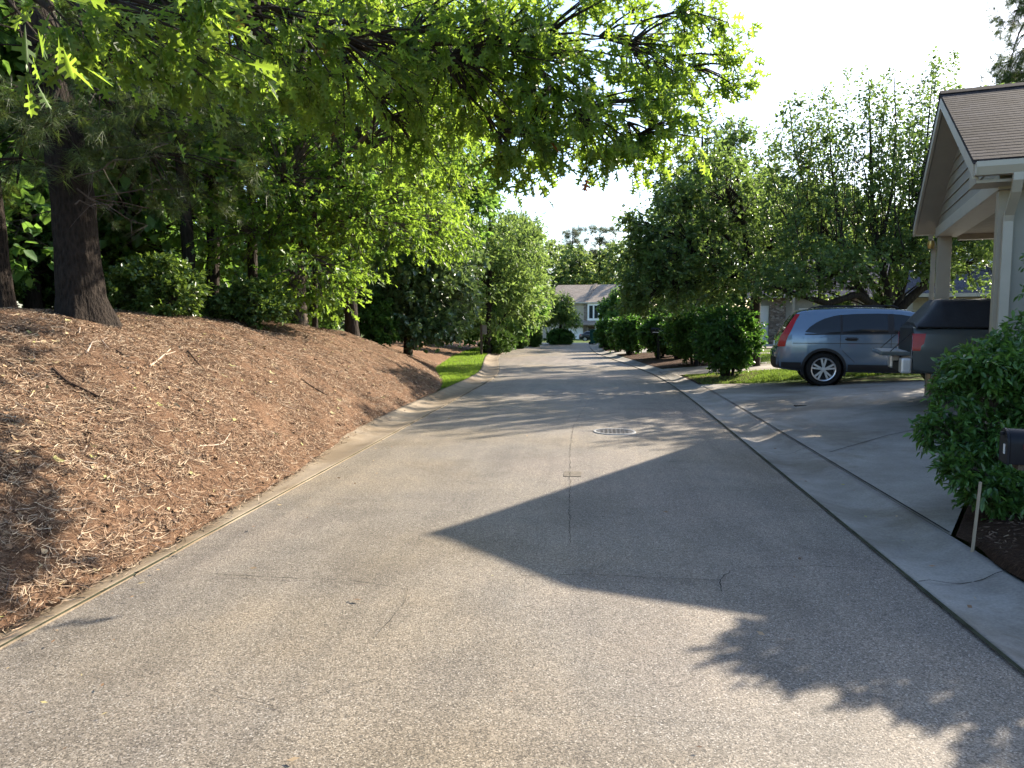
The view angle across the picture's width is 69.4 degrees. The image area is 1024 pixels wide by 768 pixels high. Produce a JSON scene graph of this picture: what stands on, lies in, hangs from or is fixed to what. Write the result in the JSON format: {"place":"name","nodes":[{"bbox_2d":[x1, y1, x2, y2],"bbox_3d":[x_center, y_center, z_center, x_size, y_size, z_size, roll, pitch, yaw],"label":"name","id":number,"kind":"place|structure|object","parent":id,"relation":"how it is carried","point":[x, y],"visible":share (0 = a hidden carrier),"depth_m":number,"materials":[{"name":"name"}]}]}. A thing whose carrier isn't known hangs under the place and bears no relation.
{"place":"outdoors","nodes":[
{"label":"outdoors","id":0,"kind":"place"},
{"bbox_2d":[0,344,1023,767],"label":"road","id":1,"kind":"structure","parent":0,"point":[500,640],"depth_m":3.85,"materials":[{"name":"grey asphalt"}]},
{"bbox_2d":[0,353,501,646],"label":"seam","id":2,"kind":"object","parent":1,"relation":"on","point":[190,543],"visible":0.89,"depth_m":4.97,"materials":[{"name":"grey concrete"}]},
{"bbox_2d":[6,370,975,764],"bbox_3d":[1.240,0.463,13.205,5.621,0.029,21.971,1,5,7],"label":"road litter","id":3,"kind":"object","parent":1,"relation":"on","point":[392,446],"visible":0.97,"depth_m":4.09,"materials":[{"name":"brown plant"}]},
{"bbox_2d":[563,471,581,476],"bbox_3d":[0.633,0.943,7.724,0.180,0.011,0.260,1,5,7],"label":"road patch","id":4,"kind":"object","parent":1,"relation":"on","point":[573,474],"visible":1,"depth_m":7.68,"materials":[{"name":"grey asphalt"}]},
{"bbox_2d":[593,428,635,434],"bbox_3d":[1.482,0.687,10.695,0.620,0.018,0.620,1,5,7],"label":"manhole cover","id":5,"kind":"object","parent":1,"relation":"on","point":[613,431],"visible":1,"depth_m":10.64,"materials":[{"name":"metal"}]},
{"bbox_2d":[523,565,897,579],"bbox_3d":[1.262,1.195,4.645,2.397,0.001,0.220,-1,5,-6],"label":"road crack","id":6,"kind":"object","parent":1,"relation":"on","point":[704,579],"visible":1,"depth_m":4.64,"materials":[{"name":"grey asphalt"}]},
{"bbox_2d":[590,348,1023,672],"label":"seam","id":7,"kind":"object","parent":1,"relation":"on","point":[952,612],"visible":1,"depth_m":4.60,"materials":[{"name":"grey concrete"}]},
{"bbox_2d":[17,0,1023,319],"label":"sky","id":8,"kind":"structure","parent":0,"point":[804,44],"materials":[{"name":"white"}]},
{"bbox_2d":[331,323,990,559],"bbox_3d":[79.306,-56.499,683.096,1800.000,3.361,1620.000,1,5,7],"label":"ground","id":9,"kind":"structure","parent":0,"point":[887,377],"depth_m":17.62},
{"bbox_2d":[0,308,479,628],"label":"pine straw bank","id":10,"kind":"object","parent":9,"relation":"on","point":[444,353],"visible":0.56,"depth_m":6.74,"materials":[{"name":"brown plant"}]},
{"bbox_2d":[0,177,17,308],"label":"pine tree","id":11,"kind":"object","parent":10,"relation":"on","point":[7,296],"visible":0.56,"depth_m":9.26,"materials":[{"name":"brown plant"}]},
{"bbox_2d":[3,194,42,297],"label":"undergrowth shrub","id":12,"kind":"object","parent":10,"relation":"on","point":[18,285],"visible":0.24,"depth_m":14.24,"materials":[{"name":"green plant"}]},
{"bbox_2d":[6,192,52,305],"bbox_3d":[-11.665,-3.259,15.269,3.228,3.739,4.506,4,6,38],"label":"undergrowth shrub","id":13,"kind":"object","parent":10,"relation":"on","point":[38,252],"visible":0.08,"depth_m":15.52,"materials":[{"name":"green plant"}]},
{"bbox_2d":[0,0,102,287],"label":"woodland tree","id":14,"kind":"object","parent":10,"relation":"on","point":[38,203],"visible":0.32,"depth_m":11.22,"materials":[{"name":"green plant"}]},
{"bbox_2d":[8,214,116,309],"bbox_3d":[-10.566,-2.893,16.712,3.518,2.919,2.520,-4,6,-38],"label":"undergrowth shrub","id":15,"kind":"object","parent":10,"relation":"on","point":[49,300],"visible":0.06,"depth_m":16.37,"materials":[{"name":"green plant"}]},
{"bbox_2d":[50,367,100,398],"bbox_3d":[-3.782,-0.007,6.376,0.473,0.267,0.086,1,5,11],"label":"fallen stick","id":16,"kind":"object","parent":10,"relation":"on","point":[60,376],"visible":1,"depth_m":6.36,"materials":[{"name":"brown wood"}]},
{"bbox_2d":[0,0,158,221],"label":"woodland tree","id":17,"kind":"object","parent":10,"relation":"on","point":[16,63],"visible":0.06,"depth_m":13.65,"materials":[{"name":"green plant"}]},
{"bbox_2d":[0,2,162,308],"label":"woodland tree","id":18,"kind":"object","parent":10,"relation":"on","point":[109,236],"visible":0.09,"depth_m":15.89,"materials":[{"name":"green plant"}]},
{"bbox_2d":[40,186,180,311],"bbox_3d":[-9.837,-3.147,17.656,4.223,3.504,3.025,4,6,41],"label":"undergrowth shrub","id":19,"kind":"object","parent":10,"relation":"on","point":[113,256],"visible":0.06,"depth_m":16.71,"materials":[{"name":"green plant"}]},
{"bbox_2d":[104,265,132,309],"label":"azalea shrub","id":20,"kind":"object","parent":10,"relation":"on","point":[107,281],"visible":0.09,"depth_m":13.24,"materials":[{"name":"green plant"}]},
{"bbox_2d":[103,190,176,261],"bbox_3d":[-10.076,-3.189,18.724,3.030,3.509,4.230,-1,5,-15],"label":"undergrowth shrub","id":21,"kind":"object","parent":10,"relation":"on","point":[163,239],"depth_m":18.79,"materials":[{"name":"green plant"}]},
{"bbox_2d":[0,1,304,310],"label":"woodland tree","id":22,"kind":"object","parent":10,"relation":"on","point":[158,225],"visible":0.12,"depth_m":16.28,"materials":[{"name":"green plant"}]},
{"bbox_2d":[0,0,312,328],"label":"pine tree","id":23,"kind":"object","parent":10,"relation":"on","point":[61,137],"visible":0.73,"depth_m":8.71,"materials":[{"name":"green plant"}]},
{"bbox_2d":[106,248,213,318],"bbox_3d":[-5.929,-1.618,12.406,2.002,1.341,1.648,1,5,7],"label":"azalea shrub","id":24,"kind":"object","parent":10,"relation":"on","point":[143,286],"visible":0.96,"depth_m":12.07,"materials":[{"name":"green plant"}]},
{"bbox_2d":[74,5,247,282],"bbox_3d":[-11.633,-9.947,21.166,8.715,16.857,9.610,2,5,27],"label":"woodland tree","id":25,"kind":"object","parent":10,"relation":"on","point":[239,269],"depth_m":22.19,"materials":[{"name":"green plant"}]},
{"bbox_2d":[57,0,302,315],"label":"woodland tree","id":26,"kind":"object","parent":10,"relation":"on","point":[186,234],"visible":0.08,"depth_m":15.43,"materials":[{"name":"green plant"}]},
{"bbox_2d":[63,0,336,318],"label":"woodland tree","id":27,"kind":"object","parent":10,"relation":"on","point":[214,277],"depth_m":16.73,"materials":[{"name":"green plant"}]},
{"bbox_2d":[0,310,435,624],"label":"twigs","id":28,"kind":"object","parent":10,"relation":"on","point":[129,416],"visible":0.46,"depth_m":6.20,"materials":[{"name":"brown wood"}]},
{"bbox_2d":[0,307,442,642],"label":"pine straw","id":29,"kind":"object","parent":10,"relation":"on","point":[19,311],"visible":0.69,"depth_m":6.51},
{"bbox_2d":[196,271,297,329],"bbox_3d":[-4.894,-1.532,13.816,1.965,1.213,1.580,1,5,7],"label":"azalea shrub","id":30,"kind":"object","parent":10,"relation":"on","point":[232,302],"visible":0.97,"depth_m":13.48,"materials":[{"name":"green plant"}]},
{"bbox_2d":[134,0,367,303],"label":"woodland tree","id":31,"kind":"object","parent":10,"relation":"on","point":[251,270],"depth_m":17.72,"materials":[{"name":"green plant"}]},
{"bbox_2d":[236,234,288,299],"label":"undergrowth shrub","id":32,"kind":"object","parent":10,"relation":"on","point":[272,269],"visible":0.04,"depth_m":29.17,"materials":[{"name":"green plant"}]},
{"bbox_2d":[269,295,299,324],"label":"azalea shrub","id":33,"kind":"object","parent":10,"relation":"on","point":[292,322],"visible":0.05,"depth_m":16.81,"materials":[{"name":"green plant"}]},
{"bbox_2d":[244,123,364,329],"bbox_3d":[-8.712,-6.770,31.674,7.474,10.181,5.882,4,6,37],"label":"woodland tree","id":34,"kind":"object","parent":10,"relation":"on","point":[325,323],"visible":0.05,"depth_m":31.31,"materials":[{"name":"green plant"}]},
{"bbox_2d":[273,272,344,330],"bbox_3d":[-10.552,-4.144,37.902,5.158,4.279,3.694,-3,6,-29],"label":"undergrowth shrub","id":35,"kind":"object","parent":10,"relation":"on","point":[341,316],"visible":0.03,"depth_m":38.34,"materials":[{"name":"green plant"}]},
{"bbox_2d":[96,0,524,328],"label":"oak tree","id":36,"kind":"object","parent":10,"relation":"on","point":[295,214],"visible":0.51,"depth_m":15.38,"materials":[{"name":"green plant"}]},
{"bbox_2d":[226,0,402,326],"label":"woodland tree","id":37,"kind":"object","parent":10,"relation":"on","point":[314,321],"visible":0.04,"depth_m":19.37,"materials":[{"name":"green plant"}]},
{"bbox_2d":[284,1,433,336],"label":"woodland tree","id":38,"kind":"object","parent":10,"relation":"on","point":[351,326],"visible":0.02,"depth_m":20.83,"materials":[{"name":"green plant"}]},
{"bbox_2d":[358,290,400,347],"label":"azalea shrub","id":39,"kind":"object","parent":10,"relation":"on","point":[372,319],"visible":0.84,"depth_m":22.59,"materials":[{"name":"green plant"}]},
{"bbox_2d":[3,0,771,215],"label":"oak tree","id":40,"kind":"object","parent":10,"relation":"on","point":[422,71],"visible":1,"depth_m":6.04,"materials":[{"name":"green plant"}]},
{"bbox_2d":[306,105,508,340],"bbox_3d":[-4.040,-7.291,30.050,9.146,11.220,5.665,-2,5,-26],"label":"broadleaf tree","id":41,"kind":"object","parent":10,"relation":"on","point":[479,204],"visible":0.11,"depth_m":30.66,"materials":[{"name":"green plant"}]},
{"bbox_2d":[333,161,490,356],"bbox_3d":[-3.323,-4.450,24.951,5.228,7.050,5.592,1,5,7],"label":"broadleaf tree","id":42,"kind":"object","parent":10,"relation":"on","point":[416,294],"visible":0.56,"depth_m":23.57,"materials":[{"name":"green plant"}]},
{"bbox_2d":[0,353,500,649],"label":"gutter","id":43,"kind":"object","parent":9,"relation":"on","point":[375,431],"visible":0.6,"depth_m":8.12,"materials":[{"name":"concrete"}]},
{"bbox_2d":[435,347,487,388],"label":"grass verge","id":44,"kind":"object","parent":9,"relation":"on","point":[461,364],"depth_m":26.10,"materials":[{"name":"green plant"}]},
{"bbox_2d":[480,324,486,354],"bbox_3d":[-1.322,-1.995,34.258,0.310,1.540,0.100,0,5,3],"label":"signpost","id":45,"kind":"object","parent":44,"relation":"on","point":[483,328],"visible":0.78,"depth_m":34.20,"materials":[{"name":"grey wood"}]},
{"bbox_2d":[477,335,510,353],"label":"clipped shrub","id":46,"kind":"object","parent":44,"relation":"on","point":[498,346],"visible":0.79,"depth_m":36.08,"materials":[{"name":"green plant"}]},
{"bbox_2d":[443,179,551,353],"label":"broadleaf tree","id":47,"kind":"object","parent":44,"relation":"on","point":[516,291],"visible":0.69,"depth_m":35.70,"materials":[{"name":"green plant"}]},
{"bbox_2d":[496,328,517,351],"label":"clipped shrub","id":48,"kind":"object","parent":44,"relation":"on","point":[512,340],"visible":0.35,"depth_m":38.70,"materials":[{"name":"green plant"}]},
{"bbox_2d":[461,275,552,346],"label":"broadleaf tree","id":49,"kind":"object","parent":9,"relation":"on","point":[511,325],"visible":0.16,"depth_m":40.92,"materials":[{"name":"green plant"}]},
{"bbox_2d":[514,332,529,348],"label":"clipped shrub","id":50,"kind":"object","parent":9,"relation":"on","point":[521,345],"visible":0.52,"depth_m":43.67,"materials":[{"name":"green plant"}]},
{"bbox_2d":[491,208,558,346],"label":"broadleaf tree","id":51,"kind":"object","parent":9,"relation":"on","point":[547,294],"visible":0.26,"depth_m":46.17,"materials":[{"name":"green plant"}]},
{"bbox_2d":[530,328,542,346],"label":"clipped shrub","id":52,"kind":"object","parent":9,"relation":"on","point":[536,339],"visible":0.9,"depth_m":46.27,"materials":[{"name":"green plant"}]},
{"bbox_2d":[535,240,571,333],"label":"woodland tree","id":53,"kind":"object","parent":9,"relation":"on","point":[556,275],"visible":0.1,"depth_m":137.70,"materials":[{"name":"green plant"}]},
{"bbox_2d":[543,328,576,344],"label":"clipped hedge","id":54,"kind":"object","parent":9,"relation":"on","point":[562,336],"visible":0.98,"depth_m":51.34,"materials":[{"name":"green plant"}]},
{"bbox_2d":[540,287,583,331],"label":"broadleaf tree","id":55,"kind":"object","parent":9,"relation":"on","point":[569,317],"visible":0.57,"depth_m":51.93,"materials":[{"name":"green plant"}]},
{"bbox_2d":[545,237,582,287],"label":"woodland tree","id":56,"kind":"object","parent":9,"relation":"on","point":[556,246],"visible":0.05,"depth_m":151.76,"materials":[{"name":"green plant"}]},
{"bbox_2d":[561,225,585,262],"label":"pine tree","id":57,"kind":"object","parent":9,"relation":"on","point":[574,233],"visible":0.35,"depth_m":157.64,"materials":[{"name":"green plant"}]},
{"bbox_2d":[555,243,600,287],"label":"woodland tree","id":58,"kind":"object","parent":9,"relation":"on","point":[574,270],"visible":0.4,"depth_m":141.41,"materials":[{"name":"green plant"}]},
{"bbox_2d":[579,331,589,340],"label":"parked car","id":59,"kind":"object","parent":9,"relation":"on","point":[584,336],"visible":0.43,"depth_m":102.86,"materials":[{"name":"black paint"}]},
{"bbox_2d":[543,283,649,338],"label":"townhouse","id":60,"kind":"structure","parent":9,"relation":"on","point":[586,298],"depth_m":115.82,"materials":[{"name":"beige"}]},
{"bbox_2d":[568,327,582,338],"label":"garage door","id":61,"kind":"structure","parent":60,"relation":"in","point":[579,330],"depth_m":115.21,"materials":[{"name":"white paint"}]},
{"bbox_2d":[575,222,622,279],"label":"pine tree","id":62,"kind":"object","parent":9,"relation":"on","point":[600,240],"visible":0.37,"depth_m":147.57,"materials":[{"name":"green plant"}]},
{"bbox_2d":[580,243,627,282],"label":"woodland tree","id":63,"kind":"object","parent":9,"relation":"on","point":[597,260],"visible":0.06,"depth_m":148.26,"materials":[{"name":"green plant"}]},
{"bbox_2d":[588,239,635,284],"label":"woodland tree","id":64,"kind":"object","parent":9,"relation":"on","point":[613,247],"visible":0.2,"depth_m":137.88,"materials":[{"name":"green plant"}]},
{"bbox_2d":[604,316,621,352],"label":"hedge shrub","id":65,"kind":"object","parent":9,"relation":"on","point":[608,334],"visible":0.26,"depth_m":36.76,"materials":[{"name":"green plant"}]},
{"bbox_2d":[594,282,651,320],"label":"broadleaf tree","id":66,"kind":"object","parent":9,"relation":"on","point":[611,300],"visible":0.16,"depth_m":46.17,"materials":[{"name":"green plant"}]},
{"bbox_2d":[618,352,711,367],"bbox_3d":[6.432,-1.034,29.069,3.085,0.237,10.439,0,5,0],"label":"hedge bed","id":67,"kind":"object","parent":9,"relation":"on","point":[666,361],"visible":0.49,"depth_m":27.89,"materials":[{"name":"brown soil"}]},
{"bbox_2d":[609,313,644,354],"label":"hedge shrub","id":68,"kind":"object","parent":67,"relation":"on","point":[624,332],"visible":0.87,"depth_m":33.26,"materials":[{"name":"green plant"}]},
{"bbox_2d":[636,311,671,357],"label":"hedge shrub","id":69,"kind":"object","parent":67,"relation":"on","point":[647,339],"visible":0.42,"depth_m":29.42,"materials":[{"name":"green plant"}]},
{"bbox_2d":[651,328,659,358],"bbox_3d":[5.743,-1.535,28.974,0.576,1.347,0.218,2,5,26],"label":"mailbox","id":70,"kind":"object","parent":67,"relation":"on","point":[654,330],"visible":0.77,"depth_m":28.93,"materials":[{"name":"black metal"}]},
{"bbox_2d":[658,316,681,358],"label":"hedge shrub","id":71,"kind":"object","parent":67,"relation":"on","point":[669,352],"visible":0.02,"depth_m":28.50,"materials":[{"name":"green plant"}]},
{"bbox_2d":[658,301,714,363],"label":"hedge shrub","id":72,"kind":"object","parent":67,"relation":"on","point":[676,335],"visible":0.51,"depth_m":24.44,"materials":[{"name":"green plant"}]},
{"bbox_2d":[640,112,792,306],"bbox_3d":[8.388,-6.230,30.636,6.454,10.036,5.105,1,5,7],"label":"broadleaf tree","id":73,"kind":"object","parent":67,"relation":"on","point":[743,137],"visible":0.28,"depth_m":29.73,"materials":[{"name":"green plant"}]},
{"bbox_2d":[630,196,723,317],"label":"woodland tree","id":74,"kind":"object","parent":9,"relation":"on","point":[655,313],"visible":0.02,"depth_m":66.81,"materials":[{"name":"green plant"}]},
{"bbox_2d":[655,179,740,314],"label":"woodland tree","id":75,"kind":"object","parent":9,"relation":"on","point":[664,306],"visible":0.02,"depth_m":61.83,"materials":[{"name":"green plant"}]},
{"bbox_2d":[606,130,820,366],"bbox_3d":[6.026,-3.828,21.771,6.417,6.784,5.496,1,5,7],"label":"cherry tree","id":76,"kind":"object","parent":9,"relation":"on","point":[683,254],"visible":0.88,"depth_m":21.10,"materials":[{"name":"green plant"}]},
{"bbox_2d":[683,372,758,383],"bbox_3d":[5.684,-0.163,19.228,2.115,0.165,2.600,1,5,7],"label":"bush bed","id":77,"kind":"object","parent":9,"relation":"on","point":[741,375],"visible":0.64,"depth_m":19.25,"materials":[{"name":"brown soil"}]},
{"bbox_2d":[688,299,768,376],"bbox_3d":[5.713,-1.178,19.563,2.020,2.168,2.026,1,5,7],"label":"hedge shrub","id":78,"kind":"object","parent":77,"relation":"on","point":[727,340],"visible":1,"depth_m":19.22,"materials":[{"name":"green plant"}]},
{"bbox_2d":[702,180,780,311],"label":"woodland tree","id":79,"kind":"object","parent":9,"relation":"on","point":[737,302],"visible":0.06,"depth_m":55.87,"materials":[{"name":"green plant"}]},
{"bbox_2d":[727,165,837,264],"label":"woodland tree","id":80,"kind":"object","parent":9,"relation":"on","point":[783,202],"visible":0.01,"depth_m":49.78,"materials":[{"name":"green plant"}]},
{"bbox_2d":[684,368,919,384],"bbox_3d":[7.984,-0.261,19.124,6.647,0.419,3.327,1,5,7],"label":"lawn strip","id":81,"kind":"object","parent":9,"relation":"on","point":[770,375],"visible":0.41,"depth_m":18.58,"materials":[{"name":"green plant"}]},
{"bbox_2d":[590,344,1023,674],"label":"gutter","id":82,"kind":"object","parent":9,"relation":"on","point":[994,615],"visible":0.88,"depth_m":5.54,"materials":[{"name":"concrete"}]},
{"bbox_2d":[747,259,888,343],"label":"neighbour house","id":83,"kind":"structure","parent":9,"relation":"on","point":[775,317],"depth_m":39.14,"materials":[{"name":"grey"}]},
{"bbox_2d":[760,306,768,343],"bbox_3d":[13.442,-3.021,39.707,0.620,2.350,0.057,2,5,23],"label":"door","id":84,"kind":"structure","parent":83,"relation":"in","point":[764,310],"depth_m":39.60,"materials":[{"name":"white paint"}]},
{"bbox_2d":[822,186,892,256],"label":"woodland tree","id":85,"kind":"object","parent":9,"relation":"on","point":[848,230],"visible":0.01,"depth_m":55.38,"materials":[{"name":"green plant"}]},
{"bbox_2d":[735,46,993,309],"bbox_3d":[10.095,-4.703,19.401,9.973,8.671,5.369,-2,5,-20],"label":"vase shaped tree","id":86,"kind":"object","parent":9,"relation":"on","point":[843,254],"visible":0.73,"depth_m":18.52,"materials":[{"name":"green plant"}]},
{"bbox_2d":[889,244,992,311],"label":"neighbour house","id":87,"kind":"structure","parent":9,"relation":"on","point":[920,301],"depth_m":26.63,"materials":[{"name":"beige"}]},
{"bbox_2d":[902,82,1013,262],"bbox_3d":[12.314,-3.720,17.376,5.803,6.975,3.998,-3,5,-28],"label":"cherry tree","id":88,"kind":"object","parent":9,"relation":"on","point":[989,243],"visible":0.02,"depth_m":17.33,"materials":[{"name":"green plant"}]},
{"bbox_2d":[956,487,1023,579],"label":"mulch bed","id":89,"kind":"object","parent":9,"relation":"on","point":[1011,561],"visible":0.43,"depth_m":5.08,"materials":[{"name":"brown wood"}]},
{"bbox_2d":[903,253,1023,521],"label":"leafy shrub","id":90,"kind":"object","parent":89,"relation":"on","point":[970,376],"visible":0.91,"depth_m":5.64,"materials":[{"name":"green plant"}]},
{"bbox_2d":[971,482,981,551],"bbox_3d":[3.104,0.924,4.947,0.050,0.548,0.022,4,6,42],"label":"marker stake","id":91,"kind":"object","parent":89,"relation":"in","point":[976,517],"visible":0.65,"depth_m":4.94,"materials":[{"name":"grey wood"}]},
{"bbox_2d":[999,428,1023,470],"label":"mailbox","id":92,"kind":"object","parent":89,"relation":"on","point":[1011,447],"visible":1,"depth_m":4.37,"materials":[{"name":"black metal"}]},
{"bbox_2d":[999,428,1009,464],"bbox_3d":[2.961,0.368,4.456,0.034,0.211,0.179,2,5,21],"label":"door","id":93,"kind":"structure","parent":92,"relation":"in","point":[1004,445],"depth_m":4.42,"materials":[{"name":"black metal"}]},
{"bbox_2d":[969,0,1023,86],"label":"pine tree","id":94,"kind":"object","parent":9,"relation":"on","point":[1009,70],"visible":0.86,"depth_m":38.67,"materials":[{"name":"green plant"}]},
{"bbox_2d":[608,344,772,353],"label":"driveway","id":95,"kind":"structure","parent":0,"point":[766,345],"depth_m":36.12,"materials":[{"name":"concrete"}]},
{"bbox_2d":[664,362,778,374],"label":"neighbour driveway","id":96,"kind":"structure","parent":0,"point":[700,370],"depth_m":22.28,"materials":[{"name":"concrete"}]},
{"bbox_2d":[761,350,769,363],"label":"neighbour lawn","id":97,"kind":"structure","parent":0,"point":[764,358],"depth_m":26.13,"materials":[{"name":"green plant"}]},
{"bbox_2d":[699,380,981,534],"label":"driveway","id":98,"kind":"structure","parent":0,"point":[826,420],"depth_m":10.38,"materials":[{"name":"concrete"}]},
{"bbox_2d":[709,389,949,531],"bbox_3d":[3.868,0.577,11.319,0.042,0.001,12.000,1,5,6],"label":"driveway joint","id":99,"kind":"object","parent":98,"relation":"on","point":[851,473],"visible":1,"depth_m":7.22,"materials":[{"name":"grey concrete"}]},
{"bbox_2d":[770,305,930,385],"bbox_3d":[8.108,-0.829,16.211,4.595,1.766,2.226,1,5,16],"label":"parked car","id":100,"kind":"object","parent":98,"relation":"on","point":[825,345],"visible":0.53,"depth_m":15.69,"materials":[{"name":"blue paint"}]},
{"bbox_2d":[872,298,990,405],"bbox_3d":[8.689,-0.496,11.233,5.680,1.927,2.300,2,5,21],"label":"pickup truck","id":101,"kind":"object","parent":98,"relation":"on","point":[929,329],"visible":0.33,"depth_m":11.19,"materials":[{"name":"grey paint"}]},
{"bbox_2d":[912,82,1023,423],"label":"carport","id":102,"kind":"object","parent":98,"relation":"on","point":[972,186],"visible":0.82,"depth_m":9.21,"materials":[{"name":"brown"}]},
{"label":"hedge bed","id":103,"kind":"structure","parent":0,"visible":0},
{"bbox_2d":[592,315,612,350],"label":"hedge shrub","id":104,"kind":"object","parent":103,"relation":"on","point":[601,338],"visible":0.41,"depth_m":40.10,"materials":[{"name":"green plant"}]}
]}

